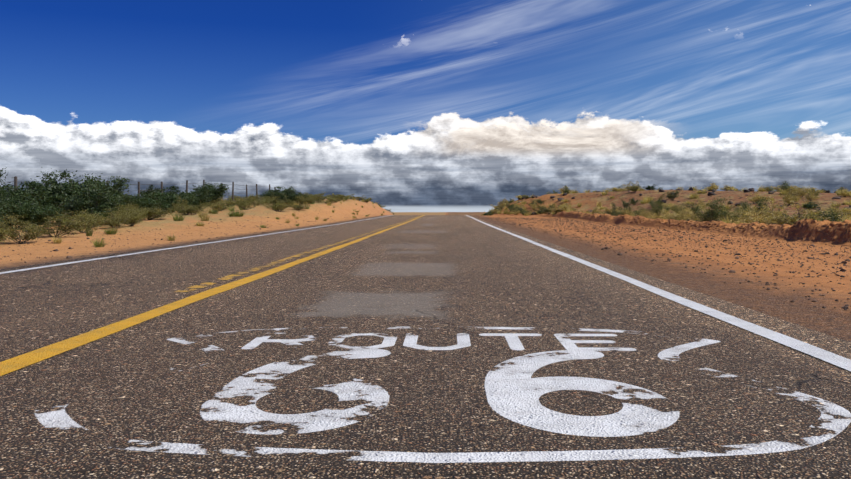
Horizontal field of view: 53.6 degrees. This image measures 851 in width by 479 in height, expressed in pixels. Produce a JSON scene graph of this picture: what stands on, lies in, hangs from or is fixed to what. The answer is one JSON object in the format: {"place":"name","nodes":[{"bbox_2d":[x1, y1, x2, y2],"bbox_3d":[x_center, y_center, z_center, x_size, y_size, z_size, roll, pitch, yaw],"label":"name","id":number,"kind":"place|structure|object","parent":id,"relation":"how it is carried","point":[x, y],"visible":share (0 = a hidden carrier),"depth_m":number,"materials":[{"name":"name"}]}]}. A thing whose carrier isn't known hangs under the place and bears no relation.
{"place":"outdoors","nodes":[
{"label":"outdoors","id":0,"kind":"place"},
{"bbox_2d":[171,212,185,220],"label":"green grass","id":1,"kind":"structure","parent":0,"point":[178,218],"depth_m":28.20,"materials":[{"name":"green plant"}]},
{"bbox_2d":[196,207,207,216],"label":"dry grass","id":2,"kind":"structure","parent":0,"point":[204,214],"depth_m":32.48,"materials":[{"name":"plant"}]},
{"bbox_2d":[0,215,850,478],"bbox_3d":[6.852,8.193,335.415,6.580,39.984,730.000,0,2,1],"label":"road","id":3,"kind":"structure","parent":0,"point":[527,283],"depth_m":6.02,"materials":[{"name":"grey asphalt"}]},
{"bbox_2d":[0,215,390,273],"bbox_3d":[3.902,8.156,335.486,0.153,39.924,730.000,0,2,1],"label":"white line","id":4,"kind":"object","parent":3,"relation":"on","point":[145,251],"visible":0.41,"depth_m":11.43,"materials":[{"name":"paint"}]},
{"bbox_2d":[0,215,423,375],"bbox_3d":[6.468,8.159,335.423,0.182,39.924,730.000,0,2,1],"label":"yellow line","id":5,"kind":"object","parent":3,"relation":"on","point":[25,360],"visible":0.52,"depth_m":4.57,"materials":[{"name":"paint"}]},
{"bbox_2d":[175,215,420,291],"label":"yellow line","id":6,"kind":"object","parent":3,"relation":"on","point":[202,285],"visible":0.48,"depth_m":8.62,"materials":[{"name":"paint"}]},
{"bbox_2d":[164,215,505,325],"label":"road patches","id":7,"kind":"object","parent":3,"relation":"on","point":[423,270],"visible":1,"depth_m":6.43,"materials":[{"name":"grey asphalt"}]},
{"bbox_2d":[0,324,850,477],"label":"route shield","id":8,"kind":"object","parent":3,"relation":"on","point":[651,400],"visible":1,"depth_m":2.67,"materials":[{"name":"paint"}]},
{"bbox_2d":[466,215,850,370],"bbox_3d":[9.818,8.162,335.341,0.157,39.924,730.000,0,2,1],"label":"white line","id":9,"kind":"object","parent":3,"relation":"on","point":[824,355],"visible":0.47,"depth_m":4.74,"materials":[{"name":"paint"}]},
{"bbox_2d":[0,190,850,341],"bbox_3d":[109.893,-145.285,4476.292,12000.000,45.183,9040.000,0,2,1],"label":"ground","id":10,"kind":"structure","parent":0,"point":[801,310],"depth_m":16.55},
{"bbox_2d":[0,200,14,222],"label":"bush","id":11,"kind":"object","parent":10,"relation":"on","point":[2,211],"visible":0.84,"depth_m":20.55,"materials":[{"name":"green plant"}]},
{"bbox_2d":[0,213,19,244],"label":"bush","id":12,"kind":"object","parent":10,"relation":"on","point":[3,232],"visible":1,"depth_m":14.09,"materials":[{"name":"green plant"}]},
{"bbox_2d":[0,167,23,220],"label":"dark bush","id":13,"kind":"object","parent":10,"relation":"on","point":[2,192],"visible":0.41,"depth_m":21.92,"materials":[{"name":"green plant"}]},
{"bbox_2d":[0,181,45,201],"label":"bush","id":14,"kind":"object","parent":10,"relation":"on","point":[31,189],"visible":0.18,"depth_m":25.31,"materials":[{"name":"green plant"}]},
{"bbox_2d":[0,213,47,243],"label":"bush","id":15,"kind":"object","parent":10,"relation":"on","point":[27,236],"visible":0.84,"depth_m":15.09,"materials":[{"name":"green plant"}]},
{"bbox_2d":[1,191,46,226],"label":"dark bush","id":16,"kind":"object","parent":10,"relation":"on","point":[31,200],"visible":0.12,"depth_m":23.03,"materials":[{"name":"green plant"}]},
{"bbox_2d":[3,196,69,226],"bbox_3d":[-10.328,-0.714,22.111,1.861,0.889,1.665,-1,2,-22],"label":"bush","id":17,"kind":"object","parent":10,"relation":"on","point":[31,214],"visible":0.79,"depth_m":21.88,"materials":[{"name":"green plant"}]},
{"bbox_2d":[6,178,90,217],"bbox_3d":[-12.161,-1.143,26.003,2.744,1.465,2.956,1,2,19],"label":"dark bush","id":18,"kind":"object","parent":10,"relation":"on","point":[49,201],"visible":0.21,"depth_m":26.07,"materials":[{"name":"green plant"}]},
{"bbox_2d":[16,167,92,222],"bbox_3d":[-11.691,-1.444,27.669,3.012,1.930,2.925,0,2,9],"label":"bush","id":19,"kind":"object","parent":10,"relation":"on","point":[50,186],"visible":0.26,"depth_m":27.04,"materials":[{"name":"green plant"}]},
{"bbox_2d":[16,210,92,236],"bbox_3d":[-7.541,-0.320,17.166,1.427,0.575,1.073,-1,2,-15],"label":"bush","id":20,"kind":"object","parent":10,"relation":"on","point":[62,228],"visible":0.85,"depth_m":17.13,"materials":[{"name":"green plant"}]},
{"bbox_2d":[50,234,63,242],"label":"tuft","id":21,"kind":"object","parent":10,"relation":"on","point":[58,240],"visible":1,"depth_m":15.19,"materials":[{"name":"green plant"}]},
{"bbox_2d":[65,209,105,232],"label":"bush","id":22,"kind":"object","parent":10,"relation":"on","point":[92,221],"visible":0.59,"depth_m":19.22,"materials":[{"name":"green plant"}]},
{"bbox_2d":[84,227,93,235],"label":"tuft","id":23,"kind":"object","parent":10,"relation":"on","point":[89,232],"visible":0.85,"depth_m":18.22,"materials":[{"name":"green plant"}]},
{"bbox_2d":[70,212,110,226],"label":"sage bush","id":24,"kind":"object","parent":10,"relation":"on","point":[89,218],"visible":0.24,"depth_m":22.47,"materials":[{"name":"green plant"}]},
{"bbox_2d":[58,179,127,224],"bbox_3d":[-9.569,-1.070,23.854,2.044,1.430,1.985,0,2,-2],"label":"bush","id":25,"kind":"object","parent":10,"relation":"on","point":[96,203],"visible":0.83,"depth_m":23.86,"materials":[{"name":"green plant"}]},
{"bbox_2d":[68,173,131,197],"bbox_3d":[-12.746,-1.629,31.491,3.364,1.800,2.709,1,2,27],"label":"dark bush","id":26,"kind":"object","parent":10,"relation":"on","point":[119,184],"visible":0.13,"depth_m":31.43,"materials":[{"name":"green plant"}]},
{"bbox_2d":[91,236,109,246],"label":"tuft","id":27,"kind":"object","parent":10,"relation":"on","point":[98,244],"visible":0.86,"depth_m":14.23,"materials":[{"name":"green plant"}]},
{"bbox_2d":[91,186,125,216],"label":"dark bush","id":28,"kind":"object","parent":10,"relation":"on","point":[118,195],"visible":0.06,"depth_m":27.75,"materials":[{"name":"green plant"}]},
{"bbox_2d":[103,227,123,234],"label":"tuft","id":29,"kind":"object","parent":10,"relation":"on","point":[108,229],"visible":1,"depth_m":18.72,"materials":[{"name":"green plant"}]},
{"bbox_2d":[100,208,133,227],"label":"bush","id":30,"kind":"object","parent":10,"relation":"on","point":[116,220],"visible":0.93,"depth_m":22.17,"materials":[{"name":"green plant"}]},
{"bbox_2d":[108,207,150,223],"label":"sage bush","id":31,"kind":"object","parent":10,"relation":"on","point":[127,211],"visible":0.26,"depth_m":26.37,"materials":[{"name":"green plant"}]},
{"bbox_2d":[114,200,148,212],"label":"sage bush","id":32,"kind":"object","parent":10,"relation":"on","point":[128,206],"visible":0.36,"depth_m":31.78,"materials":[{"name":"green plant"}]},
{"bbox_2d":[118,209,145,225],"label":"sage bush","id":33,"kind":"object","parent":10,"relation":"on","point":[133,222],"visible":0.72,"depth_m":23.38,"materials":[{"name":"green plant"}]},
{"bbox_2d":[115,207,158,220],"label":"sage bush","id":34,"kind":"object","parent":10,"relation":"on","point":[155,212],"visible":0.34,"depth_m":29.88,"materials":[{"name":"green plant"}]},
{"bbox_2d":[120,191,170,212],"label":"dark bush","id":35,"kind":"object","parent":10,"relation":"on","point":[139,201],"visible":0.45,"depth_m":36.34,"materials":[{"name":"green plant"}]},
{"bbox_2d":[116,207,175,219],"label":"bush","id":36,"kind":"object","parent":10,"relation":"on","point":[162,213],"visible":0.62,"depth_m":30.08,"materials":[{"name":"green plant"}]},
{"bbox_2d":[140,185,163,193],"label":"dark bush","id":37,"kind":"object","parent":10,"relation":"on","point":[152,188],"visible":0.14,"depth_m":53.73,"materials":[{"name":"green plant"}]},
{"bbox_2d":[14,176,302,200],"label":"fence","id":38,"kind":"object","parent":10,"relation":"on","point":[138,184],"visible":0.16,"depth_m":54.57,"materials":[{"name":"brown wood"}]},
{"bbox_2d":[166,233,177,240],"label":"tuft","id":39,"kind":"object","parent":10,"relation":"on","point":[170,238],"visible":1,"depth_m":17.00,"materials":[{"name":"green plant"}]},
{"bbox_2d":[148,191,196,211],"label":"dark bush","id":40,"kind":"object","parent":10,"relation":"on","point":[171,199],"visible":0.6,"depth_m":40.70,"materials":[{"name":"green plant"}]},
{"bbox_2d":[137,186,211,205],"bbox_3d":[-13.319,-2.178,44.284,3.508,1.429,3.256,-1,3,-34],"label":"bush","id":41,"kind":"object","parent":10,"relation":"on","point":[171,191],"visible":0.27,"depth_m":44.00,"materials":[{"name":"green plant"}]},
{"bbox_2d":[171,195,187,207],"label":"sage bush","id":42,"kind":"object","parent":10,"relation":"on","point":[182,203],"visible":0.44,"depth_m":40.09,"materials":[{"name":"green plant"}]},
{"bbox_2d":[148,192,212,208],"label":"dark bush","id":43,"kind":"object","parent":10,"relation":"on","point":[204,199],"visible":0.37,"depth_m":44.28,"materials":[{"name":"green plant"}]},
{"bbox_2d":[171,205,194,214],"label":"bush","id":44,"kind":"object","parent":10,"relation":"on","point":[177,209],"visible":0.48,"depth_m":36.12,"materials":[{"name":"green plant"}]},
{"bbox_2d":[174,202,208,214],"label":"sage bush","id":45,"kind":"object","parent":10,"relation":"on","point":[191,209],"visible":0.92,"depth_m":35.09,"materials":[{"name":"green plant"}]},
{"bbox_2d":[179,182,229,204],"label":"bush","id":46,"kind":"object","parent":10,"relation":"on","point":[216,192],"visible":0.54,"depth_m":49.80,"materials":[{"name":"green plant"}]},
{"bbox_2d":[198,209,212,220],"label":"dry grass","id":47,"kind":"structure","parent":10,"relation":"on","point":[205,218],"depth_m":28.70,"materials":[{"name":"plant"}]},
{"bbox_2d":[203,200,231,210],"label":"bush","id":48,"kind":"object","parent":10,"relation":"on","point":[220,203],"visible":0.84,"depth_m":41.94,"materials":[{"name":"green plant"}]},
{"bbox_2d":[214,198,236,206],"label":"sage bush","id":49,"kind":"object","parent":10,"relation":"on","point":[231,203],"visible":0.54,"depth_m":47.17,"materials":[{"name":"green plant"}]},
{"bbox_2d":[224,197,255,203],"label":"sage bush","id":50,"kind":"object","parent":10,"relation":"on","point":[253,199],"visible":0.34,"depth_m":53.89,"materials":[{"name":"green plant"}]},
{"bbox_2d":[228,208,253,216],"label":"green grass","id":51,"kind":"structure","parent":10,"relation":"on","point":[238,214],"depth_m":34.10,"materials":[{"name":"green plant"}]},
{"bbox_2d":[226,199,263,205],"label":"bush","id":52,"kind":"object","parent":10,"relation":"on","point":[252,201],"visible":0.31,"depth_m":50.07,"materials":[{"name":"green plant"}]},
{"bbox_2d":[233,198,263,209],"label":"sage bush","id":53,"kind":"object","parent":10,"relation":"on","point":[239,202],"visible":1,"depth_m":43.02,"materials":[{"name":"green plant"}]},
{"bbox_2d":[254,199,271,204],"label":"bush","id":54,"kind":"object","parent":10,"relation":"on","point":[263,202],"visible":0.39,"depth_m":51.99,"materials":[{"name":"green plant"}]},
{"bbox_2d":[263,196,289,204],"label":"sage bush","id":55,"kind":"object","parent":10,"relation":"on","point":[275,201],"visible":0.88,"depth_m":47.73,"materials":[{"name":"green plant"}]},
{"bbox_2d":[259,186,299,199],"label":"bush","id":56,"kind":"object","parent":10,"relation":"on","point":[274,191],"visible":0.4,"depth_m":67.66,"materials":[{"name":"green plant"}]},
{"bbox_2d":[260,200,299,211],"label":"sage bush","id":57,"kind":"object","parent":10,"relation":"on","point":[276,207],"visible":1,"depth_m":41.27,"materials":[{"name":"green plant"}]},
{"bbox_2d":[267,190,308,203],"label":"dark bush","id":58,"kind":"object","parent":10,"relation":"on","point":[293,196],"visible":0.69,"depth_m":49.17,"materials":[{"name":"green plant"}]},
{"bbox_2d":[286,194,311,204],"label":"sage bush","id":59,"kind":"object","parent":10,"relation":"on","point":[302,201],"visible":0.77,"depth_m":48.60,"materials":[{"name":"green plant"}]},
{"bbox_2d":[290,203,310,209],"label":"sage bush","id":60,"kind":"object","parent":10,"relation":"on","point":[299,206],"visible":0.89,"depth_m":45.47,"materials":[{"name":"green plant"}]},
{"bbox_2d":[298,193,318,203],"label":"sage bush","id":61,"kind":"object","parent":10,"relation":"on","point":[313,198],"visible":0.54,"depth_m":51.39,"materials":[{"name":"green plant"}]},
{"bbox_2d":[314,192,326,201],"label":"sage bush","id":62,"kind":"object","parent":10,"relation":"on","point":[320,199],"visible":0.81,"depth_m":60.64,"materials":[{"name":"green plant"}]},
{"bbox_2d":[311,197,340,203],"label":"sage bush","id":63,"kind":"object","parent":10,"relation":"on","point":[330,199],"visible":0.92,"depth_m":59.92,"materials":[{"name":"green plant"}]},
{"bbox_2d":[4,204,850,312],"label":"shoulder stones","id":64,"kind":"object","parent":10,"relation":"on","point":[845,307],"visible":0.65,"depth_m":15.87,"materials":[{"name":"brown stone"}]},
{"bbox_2d":[537,203,556,214],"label":"olive bush","id":65,"kind":"object","parent":10,"relation":"on","point":[547,210],"visible":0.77,"depth_m":63.60,"materials":[{"name":"green plant"}]},
{"bbox_2d":[549,206,570,212],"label":"dry brush","id":66,"kind":"object","parent":10,"relation":"on","point":[554,210],"visible":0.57,"depth_m":60.24,"materials":[{"name":"yellow plant"}]},
{"bbox_2d":[556,203,571,211],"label":"dry brush","id":67,"kind":"object","parent":10,"relation":"on","point":[565,207],"visible":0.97,"depth_m":59.64,"materials":[{"name":"yellow plant"}]},
{"bbox_2d":[606,203,622,215],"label":"olive bush","id":68,"kind":"object","parent":10,"relation":"on","point":[614,208],"visible":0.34,"depth_m":47.35,"materials":[{"name":"green plant"}]},
{"bbox_2d":[608,187,627,191],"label":"dry brush","id":69,"kind":"object","parent":10,"relation":"on","point":[615,189],"visible":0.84,"depth_m":80.28,"materials":[{"name":"yellow plant"}]},
{"bbox_2d":[611,207,634,215],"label":"bush","id":70,"kind":"object","parent":10,"relation":"on","point":[616,213],"visible":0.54,"depth_m":44.52,"materials":[{"name":"green plant"}]},
{"bbox_2d":[611,208,634,215],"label":"dry brush","id":71,"kind":"object","parent":10,"relation":"on","point":[628,212],"visible":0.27,"depth_m":44.73,"materials":[{"name":"yellow plant"}]},
{"bbox_2d":[621,198,633,208],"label":"olive bush","id":72,"kind":"object","parent":10,"relation":"on","point":[625,206],"visible":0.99,"depth_m":63.54,"materials":[{"name":"green plant"}]},
{"bbox_2d":[627,183,641,191],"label":"sage bush","id":73,"kind":"object","parent":10,"relation":"on","point":[634,188],"visible":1,"depth_m":71.42,"materials":[{"name":"green plant"}]},
{"bbox_2d":[635,206,654,217],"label":"sage bush","id":74,"kind":"object","parent":10,"relation":"on","point":[644,210],"visible":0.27,"depth_m":47.09,"materials":[{"name":"green plant"}]},
{"bbox_2d":[648,194,670,215],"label":"bush","id":75,"kind":"object","parent":10,"relation":"on","point":[656,210],"visible":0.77,"depth_m":47.48,"materials":[{"name":"green plant"}]},
{"bbox_2d":[647,209,675,218],"bbox_3d":[10.794,-1.099,38.634,1.662,0.784,1.519,0,2,1],"label":"dry brush","id":76,"kind":"object","parent":10,"relation":"on","point":[656,216],"visible":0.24,"depth_m":38.31,"materials":[{"name":"yellow plant"}]},
{"bbox_2d":[658,202,672,207],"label":"dry brush","id":77,"kind":"object","parent":10,"relation":"on","point":[667,205],"visible":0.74,"depth_m":59.64,"materials":[{"name":"yellow plant"}]},
{"bbox_2d":[665,190,679,199],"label":"olive bush","id":78,"kind":"object","parent":10,"relation":"on","point":[671,196],"visible":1,"depth_m":63.45,"materials":[{"name":"green plant"}]},
{"bbox_2d":[660,211,690,218],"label":"dry brush","id":79,"kind":"object","parent":10,"relation":"on","point":[672,215],"visible":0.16,"depth_m":37.18,"materials":[{"name":"yellow plant"}]},
{"bbox_2d":[658,204,693,220],"bbox_3d":[9.700,-0.938,32.880,1.489,0.885,1.361,-1,2,-27],"label":"dry brush","id":80,"kind":"object","parent":10,"relation":"on","point":[680,218],"visible":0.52,"depth_m":32.63,"materials":[{"name":"yellow plant"}]},
{"bbox_2d":[670,203,685,213],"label":"sage bush","id":81,"kind":"object","parent":10,"relation":"on","point":[675,208],"visible":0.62,"depth_m":51.28,"materials":[{"name":"green plant"}]},
{"bbox_2d":[508,186,850,221],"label":"hill rocks","id":82,"kind":"object","parent":10,"relation":"on","point":[690,189],"visible":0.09,"depth_m":66.32,"materials":[{"name":"brown stone"}]},
{"bbox_2d":[678,205,706,220],"bbox_3d":[11.107,-1.028,35.536,1.724,0.869,1.520,2,3,36],"label":"dry brush","id":83,"kind":"object","parent":10,"relation":"on","point":[689,214],"visible":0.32,"depth_m":35.30,"materials":[{"name":"yellow plant"}]},
{"bbox_2d":[688,193,701,198],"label":"dry grass","id":84,"kind":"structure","parent":10,"relation":"on","point":[693,196],"depth_m":62.69,"materials":[{"name":"plant"}]},
{"bbox_2d":[695,195,711,210],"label":"dry brush","id":85,"kind":"object","parent":10,"relation":"on","point":[699,203],"visible":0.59,"depth_m":55.23,"materials":[{"name":"yellow plant"}]},
{"bbox_2d":[683,196,731,221],"bbox_3d":[9.998,-0.951,29.705,1.371,1.178,1.572,-1,2,-21],"label":"bush","id":86,"kind":"object","parent":10,"relation":"on","point":[712,212],"visible":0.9,"depth_m":29.61,"materials":[{"name":"green plant"}]},
{"bbox_2d":[704,182,718,189],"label":"dry brush","id":87,"kind":"object","parent":10,"relation":"on","point":[714,187],"visible":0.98,"depth_m":68.82,"materials":[{"name":"yellow plant"}]},
{"bbox_2d":[709,211,739,222],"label":"olive bush","id":88,"kind":"object","parent":10,"relation":"on","point":[725,216],"visible":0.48,"depth_m":29.27,"materials":[{"name":"green plant"}]},
{"bbox_2d":[720,184,731,190],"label":"dry brush","id":89,"kind":"object","parent":10,"relation":"on","point":[726,188],"visible":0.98,"depth_m":69.50,"materials":[{"name":"yellow plant"}]},
{"bbox_2d":[704,205,750,223],"bbox_3d":[10.964,-0.814,30.422,1.792,0.851,1.236,2,3,40],"label":"dry brush","id":90,"kind":"object","parent":10,"relation":"on","point":[737,213],"visible":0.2,"depth_m":30.21,"materials":[{"name":"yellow plant"}]},
{"bbox_2d":[728,203,746,211],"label":"olive bush","id":91,"kind":"object","parent":10,"relation":"on","point":[737,208],"visible":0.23,"depth_m":47.23,"materials":[{"name":"green plant"}]},
{"bbox_2d":[726,204,776,224],"bbox_3d":[9.605,-0.649,24.435,1.270,0.854,1.390,-1,2,-30],"label":"dry brush","id":92,"kind":"object","parent":10,"relation":"on","point":[758,220],"visible":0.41,"depth_m":24.55,"materials":[{"name":"yellow plant"}]},
{"bbox_2d":[737,195,772,218],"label":"bush","id":93,"kind":"object","parent":10,"relation":"on","point":[759,204],"visible":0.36,"depth_m":35.47,"materials":[{"name":"green plant"}]},
{"bbox_2d":[747,189,765,203],"bbox_3d":[22.058,-2.913,56.142,1.297,1.085,1.185,2,3,42],"label":"dry brush","id":94,"kind":"object","parent":10,"relation":"on","point":[753,199],"visible":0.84,"depth_m":56.28,"materials":[{"name":"yellow plant"}]},
{"bbox_2d":[744,194,788,222],"bbox_3d":[11.561,-0.975,28.757,1.694,1.278,1.548,0,2,2],"label":"dry brush","id":95,"kind":"object","parent":10,"relation":"on","point":[761,212],"visible":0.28,"depth_m":28.45,"materials":[{"name":"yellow plant"}]},
{"bbox_2d":[779,181,791,191],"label":"olive bush","id":96,"kind":"object","parent":10,"relation":"on","point":[785,187],"visible":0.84,"depth_m":65.76,"materials":[{"name":"green plant"}]},
{"bbox_2d":[778,193,799,203],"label":"dry brush","id":97,"kind":"object","parent":10,"relation":"on","point":[789,195],"visible":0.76,"depth_m":53.17,"materials":[{"name":"yellow plant"}]},
{"bbox_2d":[782,195,800,204],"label":"dry brush","id":98,"kind":"object","parent":10,"relation":"on","point":[791,198],"visible":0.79,"depth_m":52.82,"materials":[{"name":"yellow plant"}]},
{"bbox_2d":[754,196,830,224],"bbox_3d":[9.992,-0.655,23.177,2.184,1.051,1.996,1,2,15],"label":"dry brush","id":99,"kind":"object","parent":10,"relation":"on","point":[781,220],"visible":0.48,"depth_m":22.81,"materials":[{"name":"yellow plant"}]},
{"bbox_2d":[791,187,810,197],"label":"dry brush","id":100,"kind":"object","parent":10,"relation":"on","point":[799,193],"visible":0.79,"depth_m":56.59,"materials":[{"name":"yellow plant"}]},
{"bbox_2d":[803,191,819,200],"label":"dry brush","id":101,"kind":"object","parent":10,"relation":"on","point":[811,197],"visible":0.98,"depth_m":54.27,"materials":[{"name":"yellow plant"}]},
{"bbox_2d":[801,202,823,208],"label":"dark bush","id":102,"kind":"object","parent":10,"relation":"on","point":[808,205],"visible":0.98,"depth_m":48.76,"materials":[{"name":"green plant"}]},
{"bbox_2d":[806,188,819,196],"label":"sage bush","id":103,"kind":"object","parent":10,"relation":"on","point":[817,194],"visible":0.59,"depth_m":55.57,"materials":[{"name":"green plant"}]},
{"bbox_2d":[796,208,832,220],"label":"sage bush","id":104,"kind":"object","parent":10,"relation":"on","point":[813,215],"visible":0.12,"depth_m":25.54,"materials":[{"name":"green plant"}]},
{"bbox_2d":[817,207,848,221],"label":"olive bush","id":105,"kind":"object","parent":10,"relation":"on","point":[836,218],"visible":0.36,"depth_m":23.64,"materials":[{"name":"green plant"}]},
{"bbox_2d":[837,207,850,214],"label":"dry brush","id":106,"kind":"object","parent":10,"relation":"on","point":[845,210],"visible":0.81,"depth_m":40.62,"materials":[{"name":"yellow plant"}]},
{"bbox_2d":[839,189,849,196],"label":"dry brush","id":107,"kind":"object","parent":10,"relation":"on","point":[844,193],"visible":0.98,"depth_m":55.57,"materials":[{"name":"yellow plant"}]},
{"bbox_2d":[838,214,850,220],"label":"dry brush","id":108,"kind":"object","parent":10,"relation":"on","point":[847,216],"visible":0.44,"depth_m":18.99,"materials":[{"name":"yellow plant"}]},
{"bbox_2d":[0,0,850,211],"label":"sky","id":109,"kind":"structure","parent":0,"point":[402,105],"materials":[{"name":"blue"}]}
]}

